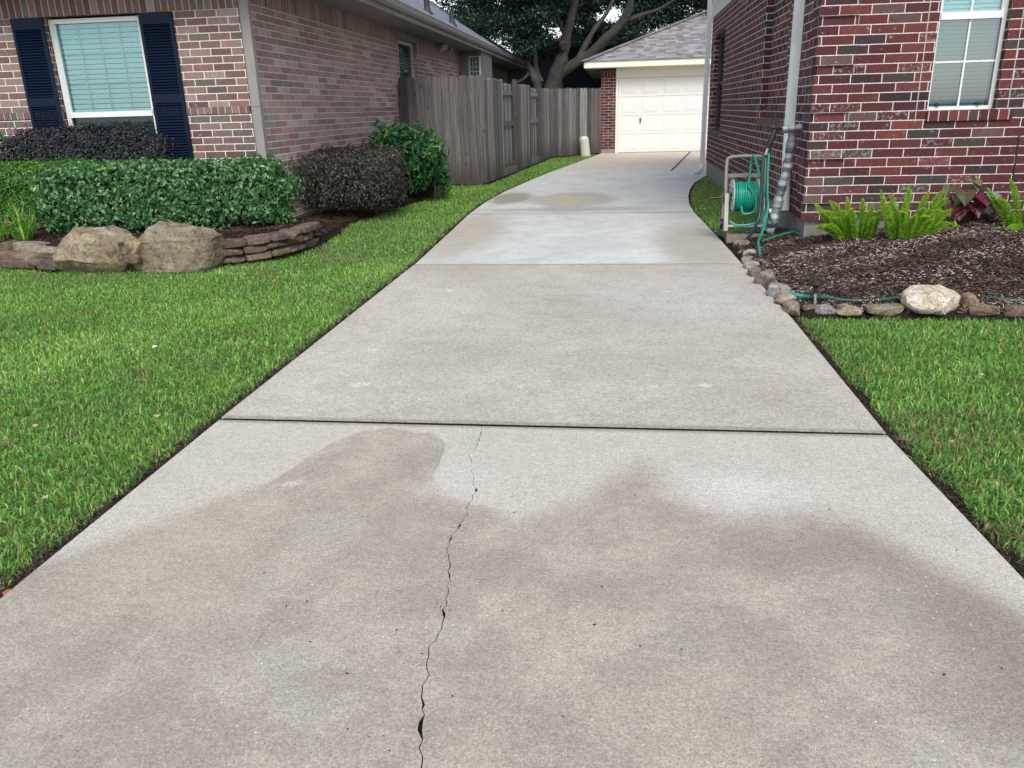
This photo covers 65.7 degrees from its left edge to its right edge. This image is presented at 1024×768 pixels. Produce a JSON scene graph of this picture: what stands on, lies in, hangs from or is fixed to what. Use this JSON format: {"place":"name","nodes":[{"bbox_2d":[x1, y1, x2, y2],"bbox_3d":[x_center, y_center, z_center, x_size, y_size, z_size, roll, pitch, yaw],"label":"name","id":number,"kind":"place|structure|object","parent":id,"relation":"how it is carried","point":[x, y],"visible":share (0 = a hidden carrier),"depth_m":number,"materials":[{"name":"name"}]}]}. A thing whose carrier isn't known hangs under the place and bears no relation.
{"place":"outdoors","nodes":[
{"label":"outdoors","id":0,"kind":"place"},
{"bbox_2d":[0,151,1023,767],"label":"driveway","id":1,"kind":"structure","parent":0,"point":[850,595],"depth_m":2.33,"materials":[{"name":"concrete"}]},
{"bbox_2d":[222,213,883,767],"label":"joint filler","id":2,"kind":"object","parent":1,"relation":"on","point":[544,427],"visible":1,"depth_m":3.26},
{"bbox_2d":[263,509,1002,750],"bbox_3d":[0.214,0.051,3.650,2.965,0.003,4.148,-3,19,-5],"label":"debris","id":3,"kind":"object","parent":1,"relation":"on","point":[593,624],"visible":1,"depth_m":1.94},
{"bbox_2d":[0,141,1023,595],"bbox_3d":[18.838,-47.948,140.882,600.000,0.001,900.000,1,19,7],"label":"ground","id":4,"kind":"structure","parent":0,"point":[114,477],"depth_m":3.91,"materials":[{"name":"green plant"}]},
{"bbox_2d":[0,258,35,268],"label":"flagstone","id":5,"kind":"object","parent":4,"relation":"on","point":[17,263],"visible":0.59,"depth_m":7.19,"materials":[{"name":"brown stone"}]},
{"bbox_2d":[0,250,21,259],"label":"flagstone","id":6,"kind":"object","parent":5,"relation":"on","point":[6,254],"visible":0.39,"depth_m":7.28,"materials":[{"name":"brown stone"}]},
{"bbox_2d":[0,240,18,251],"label":"flagstone","id":7,"kind":"object","parent":6,"relation":"on","point":[6,245],"visible":0.48,"depth_m":7.39,"materials":[{"name":"brown stone"}]},
{"bbox_2d":[13,241,49,250],"bbox_3d":[-4.484,-1.257,7.388,0.391,0.134,0.188,4,20,16],"label":"flagstone","id":8,"kind":"object","parent":6,"relation":"on","point":[17,245],"visible":0.38,"depth_m":7.34,"materials":[{"name":"stone"}]},
{"bbox_2d":[27,258,43,265],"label":"flagstone","id":9,"kind":"object","parent":5,"relation":"on","point":[31,262],"visible":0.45,"depth_m":7.11,"materials":[{"name":"brown stone"}]},
{"bbox_2d":[20,245,56,259],"bbox_3d":[-4.233,-1.188,7.200,0.388,0.142,0.216,5,20,17],"label":"flagstone","id":10,"kind":"object","parent":9,"relation":"on","point":[34,252],"visible":0.58,"depth_m":7.12,"materials":[{"name":"stone"}]},
{"bbox_2d":[53,225,132,273],"bbox_3d":[-3.695,-1.177,7.064,0.680,0.450,0.443,1,19,7],"label":"boulder","id":11,"kind":"object","parent":4,"relation":"on","point":[84,249],"visible":0.84,"depth_m":6.89,"materials":[{"name":"beige stone"}]},
{"bbox_2d":[134,221,226,273],"bbox_3d":[-2.947,-1.219,7.060,0.743,0.468,0.494,1,19,7],"label":"boulder","id":12,"kind":"object","parent":4,"relation":"on","point":[172,247],"visible":0.88,"depth_m":6.86,"materials":[{"name":"beige stone"}]},
{"bbox_2d":[124,236,142,254],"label":"rock","id":13,"kind":"object","parent":12,"relation":"on","point":[133,245],"visible":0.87,"depth_m":6.82,"materials":[{"name":"beige stone"}]},
{"bbox_2d":[0,184,446,272],"bbox_3d":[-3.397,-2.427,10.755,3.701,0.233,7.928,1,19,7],"label":"wood mulch","id":14,"kind":"object","parent":4,"relation":"on","point":[315,215],"visible":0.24,"depth_m":8.36,"materials":[{"name":"brown wood"}]},
{"bbox_2d":[0,132,16,226],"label":"shrub","id":15,"kind":"object","parent":14,"relation":"on","point":[2,136],"visible":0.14,"depth_m":8.43,"materials":[{"name":"green plant"}]},
{"bbox_2d":[0,201,35,240],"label":"daylily","id":16,"kind":"object","parent":14,"relation":"on","point":[2,232],"visible":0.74,"depth_m":7.68,"materials":[{"name":"green plant"}]},
{"bbox_2d":[1,195,60,239],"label":"daylily","id":17,"kind":"object","parent":14,"relation":"on","point":[24,230],"visible":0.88,"depth_m":7.53,"materials":[{"name":"green plant"}]},
{"bbox_2d":[35,258,58,270],"bbox_3d":[-4.117,-1.074,7.118,0.251,0.094,0.178,5,20,19],"label":"flagstone","id":18,"kind":"object","parent":14,"relation":"on","point":[46,264],"visible":0.59,"depth_m":7.04,"materials":[{"name":"brown stone"}]},
{"bbox_2d":[0,157,120,228],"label":"hedge","id":19,"kind":"object","parent":14,"relation":"on","point":[11,186],"visible":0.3,"depth_m":8.03,"materials":[{"name":"green plant"}]},
{"bbox_2d":[0,118,187,224],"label":"shrub","id":20,"kind":"object","parent":14,"relation":"on","point":[81,141],"visible":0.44,"depth_m":8.22,"materials":[{"name":"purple plant"}]},
{"bbox_2d":[124,253,141,263],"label":"rock","id":21,"kind":"object","parent":14,"relation":"on","point":[132,259],"visible":1,"depth_m":6.82,"materials":[{"name":"brown stone"}]},
{"bbox_2d":[10,153,313,236],"bbox_3d":[-3.473,-1.902,8.044,2.876,0.813,0.877,-5,19,-10],"label":"hedge","id":22,"kind":"object","parent":14,"relation":"on","point":[266,186],"visible":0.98,"depth_m":7.75,"materials":[{"name":"green plant"}]},
{"bbox_2d":[244,250,271,260],"bbox_3d":[-2.336,-1.187,7.287,0.229,0.081,0.202,-11,21,-26],"label":"flagstone","id":23,"kind":"object","parent":14,"relation":"on","point":[267,254],"visible":0.77,"depth_m":7.21,"materials":[{"name":"brown stone"}]},
{"bbox_2d":[243,243,266,253],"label":"flagstone","id":24,"kind":"object","parent":23,"relation":"on","point":[247,249],"visible":0.72,"depth_m":7.17,"materials":[{"name":"stone"}]},
{"bbox_2d":[243,233,270,245],"bbox_3d":[-2.326,-1.320,7.243,0.217,0.079,0.207,-12,22,-28],"label":"flagstone","id":25,"kind":"object","parent":24,"relation":"on","point":[258,239],"visible":0.96,"depth_m":7.18,"materials":[{"name":"brown stone"}]},
{"bbox_2d":[270,246,290,256],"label":"flagstone","id":26,"kind":"object","parent":14,"relation":"on","point":[280,251],"visible":0.68,"depth_m":7.33,"materials":[{"name":"brown stone"}]},
{"bbox_2d":[265,240,286,249],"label":"flagstone","id":27,"kind":"object","parent":26,"relation":"on","point":[274,245],"visible":0.68,"depth_m":7.28,"materials":[{"name":"brown stone"}]},
{"bbox_2d":[265,231,289,241],"bbox_3d":[-2.182,-1.366,7.342,0.181,0.070,0.216,11,23,32],"label":"flagstone","id":28,"kind":"object","parent":27,"relation":"on","point":[275,236],"visible":0.9,"depth_m":7.29,"materials":[{"name":"brown stone"}]},
{"bbox_2d":[286,243,305,252],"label":"flagstone","id":29,"kind":"object","parent":14,"relation":"on","point":[296,247],"visible":0.42,"depth_m":7.59,"materials":[{"name":"brown stone"}]},
{"bbox_2d":[282,235,303,244],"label":"flagstone","id":30,"kind":"object","parent":29,"relation":"on","point":[298,239],"visible":0.52,"depth_m":7.50,"materials":[{"name":"brown stone"}]},
{"bbox_2d":[279,228,301,237],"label":"flagstone","id":31,"kind":"object","parent":30,"relation":"on","point":[293,232],"visible":0.62,"depth_m":7.49,"materials":[{"name":"brown stone"}]},
{"bbox_2d":[288,142,413,215],"bbox_3d":[-2.110,-2.709,10.476,1.602,0.894,2.672,-3,19,-4],"label":"shrub","id":32,"kind":"object","parent":14,"relation":"on","point":[377,171],"visible":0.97,"depth_m":9.57,"materials":[{"name":"brown plant"}]},
{"bbox_2d":[361,119,452,201],"bbox_3d":[-1.570,-3.351,11.883,1.364,1.199,1.699,-4,19,-7],"label":"shrub","id":33,"kind":"object","parent":14,"relation":"on","point":[426,160],"visible":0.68,"depth_m":11.45,"materials":[{"name":"green plant"}]},
{"bbox_2d":[222,254,245,263],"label":"flagstone","id":34,"kind":"object","parent":4,"relation":"on","point":[236,258],"visible":0.46,"depth_m":7.16,"materials":[{"name":"stone"}]},
{"bbox_2d":[223,247,243,255],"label":"flagstone","id":35,"kind":"object","parent":34,"relation":"on","point":[233,251],"visible":0.44,"depth_m":7.12,"materials":[{"name":"brown stone"}]},
{"bbox_2d":[222,238,246,248],"bbox_3d":[-2.545,-1.268,7.168,0.306,0.074,0.181,-6,20,-13],"label":"flagstone","id":36,"kind":"object","parent":35,"relation":"on","point":[234,243],"visible":0.69,"depth_m":7.10,"materials":[{"name":"brown stone"}]},
{"bbox_2d":[0,0,528,221],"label":"brick house","id":37,"kind":"structure","parent":4,"relation":"on","point":[216,79],"depth_m":8.60,"materials":[{"name":"brick"}]},
{"bbox_2d":[48,15,156,157],"bbox_3d":[-4.344,-3.124,8.623,1.090,1.590,0.172,1,19,7],"label":"window","id":38,"kind":"structure","parent":37,"relation":"in","point":[101,64],"depth_m":8.53,"materials":[{"name":"glass"}]},
{"bbox_2d":[398,40,416,115],"bbox_3d":[-1.979,-5.544,14.696,0.060,1.465,1.280,1,19,7],"label":"window","id":39,"kind":"structure","parent":37,"relation":"in","point":[406,61],"depth_m":14.76,"materials":[{"name":"grey glass"}]},
{"bbox_2d":[468,56,482,76],"bbox_3d":[-0.890,-7.426,19.256,0.340,1.020,0.172,1,19,7],"label":"window","id":40,"kind":"structure","parent":37,"relation":"in","point":[469,57],"depth_m":19.10,"materials":[{"name":"grey glass"}]},
{"bbox_2d":[303,237,319,247],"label":"flagstone","id":41,"kind":"object","parent":4,"relation":"on","point":[311,242],"visible":0.45,"depth_m":7.90,"materials":[{"name":"brown stone"}]},
{"bbox_2d":[301,232,312,240],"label":"flagstone","id":42,"kind":"object","parent":41,"relation":"on","point":[307,236],"visible":0.29,"depth_m":7.77,"materials":[{"name":"stone"}]},
{"bbox_2d":[312,231,321,236],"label":"flagstone","id":43,"kind":"object","parent":41,"relation":"on","point":[316,234],"visible":0.23,"depth_m":8.05,"materials":[{"name":"brown stone"}]},
{"bbox_2d":[290,222,319,232],"bbox_3d":[-2.074,-1.552,7.878,0.237,0.089,0.497,1,19,7],"label":"flagstone","id":44,"kind":"object","parent":43,"relation":"on","point":[308,227],"visible":0.69,"depth_m":7.79,"materials":[{"name":"brown stone"}]},
{"bbox_2d":[397,75,487,183],"bbox_3d":[-1.218,-4.421,14.050,1.540,1.926,0.105,1,19,7],"label":"wooden fence","id":45,"kind":"object","parent":4,"relation":"on","point":[474,158],"visible":0.78,"depth_m":13.91,"materials":[{"name":"brown wood"}]},
{"bbox_2d":[432,0,550,107],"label":"oak tree","id":46,"kind":"object","parent":4,"relation":"on","point":[488,18],"visible":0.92,"depth_m":23.31,"materials":[{"name":"green plant"}]},
{"bbox_2d":[0,181,1023,596],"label":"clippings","id":47,"kind":"object","parent":4,"relation":"on","point":[152,469],"visible":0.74,"depth_m":2.98,"materials":[{"name":"green plant"}]},
{"bbox_2d":[0,168,1023,597],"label":"soil edge","id":48,"kind":"object","parent":4,"relation":"on","point":[904,450],"visible":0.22,"depth_m":3.11,"materials":[{"name":"brown soil"}]},
{"bbox_2d":[721,229,729,237],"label":"stone","id":49,"kind":"object","parent":48,"relation":"on","point":[724,233],"visible":0.3,"depth_m":7.90,"materials":[{"name":"grey stone"}]},
{"bbox_2d":[747,267,761,276],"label":"border stone","id":50,"kind":"object","parent":48,"relation":"on","point":[753,271],"visible":0.61,"depth_m":5.99,"materials":[{"name":"grey stone"}]},
{"bbox_2d":[754,269,776,288],"bbox_3d":[1.839,-0.761,5.761,0.159,0.138,0.163,1,19,7],"label":"border stone","id":51,"kind":"object","parent":48,"relation":"on","point":[764,278],"visible":0.83,"depth_m":5.71,"materials":[{"name":"brown stone"}]},
{"bbox_2d":[766,282,790,298],"bbox_3d":[1.820,-0.641,5.432,0.169,0.114,0.163,1,19,7],"label":"border stone","id":52,"kind":"object","parent":48,"relation":"on","point":[774,289],"visible":0.79,"depth_m":5.37,"materials":[{"name":"grey stone"}]},
{"bbox_2d":[782,301,799,315],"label":"border stone","id":53,"kind":"object","parent":48,"relation":"on","point":[791,308],"visible":0.95,"depth_m":4.95,"materials":[{"name":"brown stone"}]},
{"bbox_2d":[483,77,550,184],"bbox_3d":[0.269,-5.636,17.449,0.129,1.920,7.575,2,19,11],"label":"wooden fence","id":54,"kind":"object","parent":4,"relation":"on","point":[523,127],"visible":1,"depth_m":16.39,"materials":[{"name":"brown wood"}]},
{"bbox_2d":[550,88,601,156],"bbox_3d":[1.736,-7.138,21.591,1.968,1.730,0.069,-17,25,-38],"label":"wooden fence","id":55,"kind":"object","parent":4,"relation":"on","point":[575,114],"visible":0.93,"depth_m":21.52,"materials":[{"name":"brown wood"}]},
{"bbox_2d":[509,22,642,89],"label":"house","id":56,"kind":"structure","parent":4,"relation":"on","point":[580,77],"depth_m":30.75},
{"bbox_2d":[579,136,590,155],"bbox_3d":[1.990,-6.477,21.637,0.305,0.546,0.270,1,19,7],"label":"utility pedestal","id":57,"kind":"object","parent":4,"relation":"on","point":[584,146],"visible":0.99,"depth_m":21.54,"materials":[{"name":"beige plastic"}]},
{"bbox_2d":[529,0,707,88],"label":"oak tree","id":58,"kind":"object","parent":4,"relation":"on","point":[566,17],"visible":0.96,"depth_m":25.54,"materials":[{"name":"green plant"}]},
{"bbox_2d":[581,8,712,153],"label":"garage","id":59,"kind":"structure","parent":4,"relation":"on","point":[654,103],"depth_m":22.03,"materials":[{"name":"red brick"}]},
{"bbox_2d":[617,75,709,152],"bbox_3d":[5.305,-7.475,21.954,4.700,2.020,0.123,1,19,7],"label":"garage door","id":60,"kind":"structure","parent":59,"relation":"in","point":[656,114],"depth_m":22.09,"materials":[{"name":"white paint"}]},
{"bbox_2d":[690,176,760,236],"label":"lawn grass","id":61,"kind":"structure","parent":4,"relation":"on","point":[700,188],"depth_m":10.07,"materials":[{"name":"green plant"}]},
{"bbox_2d":[690,0,1023,238],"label":"brick house","id":62,"kind":"structure","parent":4,"relation":"on","point":[921,98],"depth_m":6.74,"materials":[{"name":"brick"}]},
{"bbox_2d":[715,33,724,130],"bbox_3d":[3.575,-5.076,13.363,0.060,1.560,1.430,1,19,7],"label":"window","id":63,"kind":"structure","parent":62,"relation":"in","point":[722,37],"depth_m":13.85,"materials":[{"name":"metal"}]},
{"bbox_2d":[764,123,802,232],"bbox_3d":[2.506,-1.877,7.263,0.457,0.978,0.173,-11,21,-25],"label":"tap pipe","id":64,"kind":"object","parent":62,"relation":"attached to","point":[782,183],"visible":0.98,"depth_m":7.16,"materials":[{"name":"grey plastic"}]},
{"bbox_2d":[746,153,774,239],"bbox_3d":[2.201,-1.688,7.121,0.425,0.718,0.159,-17,24,-37],"label":"garden hose","id":65,"kind":"object","parent":64,"relation":"hanging from","point":[750,234],"visible":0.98,"depth_m":7.19,"materials":[{"name":"rubber"}]},
{"bbox_2d":[757,153,769,254],"bbox_3d":[2.195,-1.572,6.909,0.063,0.836,0.837,5,20,19],"label":"garden hose","id":66,"kind":"object","parent":64,"relation":"hanging from","point":[767,209],"visible":0.95,"depth_m":7.17,"materials":[{"name":"teal rubber"}]},
{"bbox_2d":[927,0,1008,110],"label":"window","id":67,"kind":"structure","parent":62,"relation":"in","point":[970,34],"depth_m":6.58,"materials":[{"name":"white glass"}]},
{"bbox_2d":[732,216,1023,320],"bbox_3d":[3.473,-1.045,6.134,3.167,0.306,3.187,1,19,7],"label":"wood mulch","id":68,"kind":"object","parent":4,"relation":"on","point":[838,254],"visible":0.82,"depth_m":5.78,"materials":[{"name":"brown wood"}]},
{"bbox_2d":[710,154,766,230],"bbox_3d":[2.160,-1.823,7.565,0.535,0.690,0.335,1,19,7],"label":"hose reel cart","id":69,"kind":"object","parent":68,"relation":"on","point":[727,199],"visible":0.79,"depth_m":7.56,"materials":[{"name":"beige plastic"}]},
{"bbox_2d":[734,181,757,211],"bbox_3d":[2.216,-1.788,7.567,0.225,0.288,0.281,1,19,7],"label":"garden hose","id":70,"kind":"object","parent":69,"relation":"attached to","point":[744,198],"visible":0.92,"depth_m":7.45,"materials":[{"name":"teal rubber"}]},
{"bbox_2d":[729,154,765,226],"bbox_3d":[2.207,-1.812,7.425,0.339,0.639,0.275,1,19,7],"label":"garden hose","id":71,"kind":"object","parent":69,"relation":"attached to","point":[753,193],"visible":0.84,"depth_m":7.41,"materials":[{"name":"teal rubber"}]},
{"bbox_2d":[733,239,749,247],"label":"border stone","id":72,"kind":"object","parent":68,"relation":"on","point":[740,242],"visible":0.64,"depth_m":7.30,"materials":[{"name":"beige stone"}]},
{"bbox_2d":[741,255,751,262],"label":"border stone","id":73,"kind":"object","parent":68,"relation":"on","point":[745,258],"visible":0.65,"depth_m":6.56,"materials":[{"name":"beige stone"}]},
{"bbox_2d":[742,249,755,255],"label":"border stone","id":74,"kind":"object","parent":68,"relation":"on","point":[750,250],"visible":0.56,"depth_m":6.79,"materials":[{"name":"grey stone"}]},
{"bbox_2d":[726,233,773,242],"bbox_3d":[2.252,-1.384,7.522,0.430,0.075,0.080,1,19,7],"label":"timber edging","id":75,"kind":"object","parent":68,"relation":"on","point":[731,237],"visible":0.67,"depth_m":7.50,"materials":[{"name":"beige wood"}]},
{"bbox_2d":[743,261,759,268],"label":"border stone","id":76,"kind":"object","parent":68,"relation":"on","point":[748,264],"visible":0.56,"depth_m":6.30,"materials":[{"name":"grey stone"}]},
{"bbox_2d":[762,230,798,240],"bbox_3d":[2.398,-1.327,7.063,0.040,0.016,0.758,16,26,41],"label":"garden hose","id":77,"kind":"object","parent":68,"relation":"on","point":[780,235],"visible":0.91,"depth_m":7.05,"materials":[{"name":"green rubber"}]},
{"bbox_2d":[773,291,795,306],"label":"border stone","id":78,"kind":"object","parent":68,"relation":"on","point":[781,298],"visible":0.73,"depth_m":5.13,"materials":[{"name":"brown stone"}]},
{"bbox_2d":[790,291,809,298],"bbox_3d":[1.872,-0.577,5.146,0.142,0.038,0.038,15,25,40],"label":"garden hose","id":79,"kind":"object","parent":68,"relation":"on","point":[800,295],"visible":0.99,"depth_m":5.14,"materials":[{"name":"green rubber"}]},
{"bbox_2d":[800,304,814,310],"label":"border stone","id":80,"kind":"object","parent":68,"relation":"on","point":[809,306],"visible":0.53,"depth_m":5.00,"materials":[{"name":"brown stone"}]},
{"bbox_2d":[809,279,825,304],"bbox_3d":[1.933,-0.553,5.052,0.101,0.220,0.068,1,19,7],"label":"sprinkler","id":81,"kind":"object","parent":68,"relation":"on","point":[816,283],"visible":0.92,"depth_m":5.02,"materials":[{"name":"metal"}]},
{"bbox_2d":[814,303,835,314],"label":"border stone","id":82,"kind":"object","parent":68,"relation":"on","point":[824,309],"visible":0.98,"depth_m":4.93,"materials":[{"name":"grey stone"}]},
{"bbox_2d":[814,196,881,239],"bbox_3d":[2.830,-1.385,6.709,0.537,0.363,0.332,1,19,7],"label":"foxtail fern","id":83,"kind":"object","parent":68,"relation":"on","point":[837,226],"visible":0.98,"depth_m":6.68,"materials":[{"name":"green plant"}]},
{"bbox_2d":[836,303,862,315],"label":"border stone","id":84,"kind":"object","parent":68,"relation":"on","point":[848,310],"visible":0.96,"depth_m":4.90,"materials":[{"name":"beige stone"}]},
{"bbox_2d":[864,303,904,315],"bbox_3d":[2.298,-0.462,4.912,0.230,0.070,0.140,1,19,7],"label":"border stone","id":85,"kind":"object","parent":68,"relation":"on","point":[891,309],"visible":1,"depth_m":4.86,"materials":[{"name":"beige stone"}]},
{"bbox_2d":[880,185,953,240],"bbox_3d":[3.228,-1.363,6.385,0.498,0.442,0.384,-6,20,-14],"label":"foxtail fern","id":86,"kind":"object","parent":68,"relation":"on","point":[896,223],"visible":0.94,"depth_m":6.34,"materials":[{"name":"green plant"}]},
{"bbox_2d":[810,292,1023,301],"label":"garden hose","id":87,"kind":"object","parent":68,"relation":"on","point":[822,296],"visible":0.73,"depth_m":5.05,"materials":[{"name":"green rubber"}]},
{"bbox_2d":[901,284,960,314],"bbox_3d":[2.574,-0.516,4.857,0.336,0.169,0.270,1,19,7],"label":"rock","id":88,"kind":"object","parent":68,"relation":"on","point":[937,299],"visible":0.99,"depth_m":4.79,"materials":[{"name":"beige stone"}]},
{"bbox_2d":[937,226,954,231],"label":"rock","id":89,"kind":"object","parent":68,"relation":"on","point":[946,228],"visible":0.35,"depth_m":6.44,"materials":[{"name":"grey stone"}]},
{"bbox_2d":[944,217,958,226],"bbox_3d":[3.593,-1.328,6.514,0.158,0.113,0.162,1,19,7],"label":"seedling","id":90,"kind":"object","parent":68,"relation":"on","point":[954,223],"visible":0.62,"depth_m":6.47,"materials":[{"name":"green plant"}]},
{"bbox_2d":[938,178,1000,224],"bbox_3d":[3.777,-1.491,6.570,0.544,0.418,0.389,-3,19,-3],"label":"caladium","id":91,"kind":"object","parent":68,"relation":"on","point":[960,203],"visible":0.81,"depth_m":6.47,"materials":[{"name":"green plant"}]},
{"bbox_2d":[959,292,979,308],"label":"border stone","id":92,"kind":"object","parent":68,"relation":"on","point":[967,298],"visible":0.79,"depth_m":4.82,"materials":[{"name":"brown stone"}]},
{"bbox_2d":[966,304,999,315],"bbox_3d":[2.857,-0.451,4.818,0.184,0.068,0.128,1,19,7],"label":"border stone","id":93,"kind":"object","parent":68,"relation":"on","point":[985,310],"visible":1,"depth_m":4.78,"materials":[{"name":"brown stone"}]},
{"bbox_2d":[980,191,1001,217],"bbox_3d":[4.027,-1.516,6.703,0.163,0.221,0.203,1,19,7],"label":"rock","id":94,"kind":"object","parent":68,"relation":"on","point":[987,210],"visible":0.27,"depth_m":6.64,"materials":[{"name":"grey stone"}]},
{"bbox_2d":[993,221,1011,225],"bbox_3d":[3.991,-1.302,6.432,0.120,0.069,0.177,-15,23,-33],"label":"seedling","id":95,"kind":"object","parent":68,"relation":"on","point":[996,224],"visible":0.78,"depth_m":6.44,"materials":[{"name":"green plant"}]},
{"bbox_2d":[986,178,1023,230],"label":"foxtail fern","id":96,"kind":"object","parent":68,"relation":"on","point":[1004,211],"visible":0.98,"depth_m":6.39,"materials":[{"name":"green plant"}]},
{"bbox_2d":[1003,304,1023,317],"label":"border stone","id":97,"kind":"object","parent":68,"relation":"on","point":[1014,310],"visible":0.94,"depth_m":4.75,"materials":[{"name":"brown stone"}]},
{"bbox_2d":[1008,135,1020,202],"bbox_3d":[4.131,-1.646,6.560,0.039,0.782,0.039,-16,24,-35],"label":"garden stake","id":98,"kind":"object","parent":68,"relation":"on","point":[1018,140],"visible":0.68,"depth_m":6.50,"materials":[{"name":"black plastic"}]},
{"bbox_2d":[430,0,700,52],"label":"sky","id":99,"kind":"structure","parent":0,"point":[615,11],"materials":[{"name":"white"}]},
{"bbox_2d":[797,315,1023,566],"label":"lawn grass","id":100,"kind":"structure","parent":0,"point":[996,409],"depth_m":3.62,"materials":[{"name":"green plant"}]}
]}

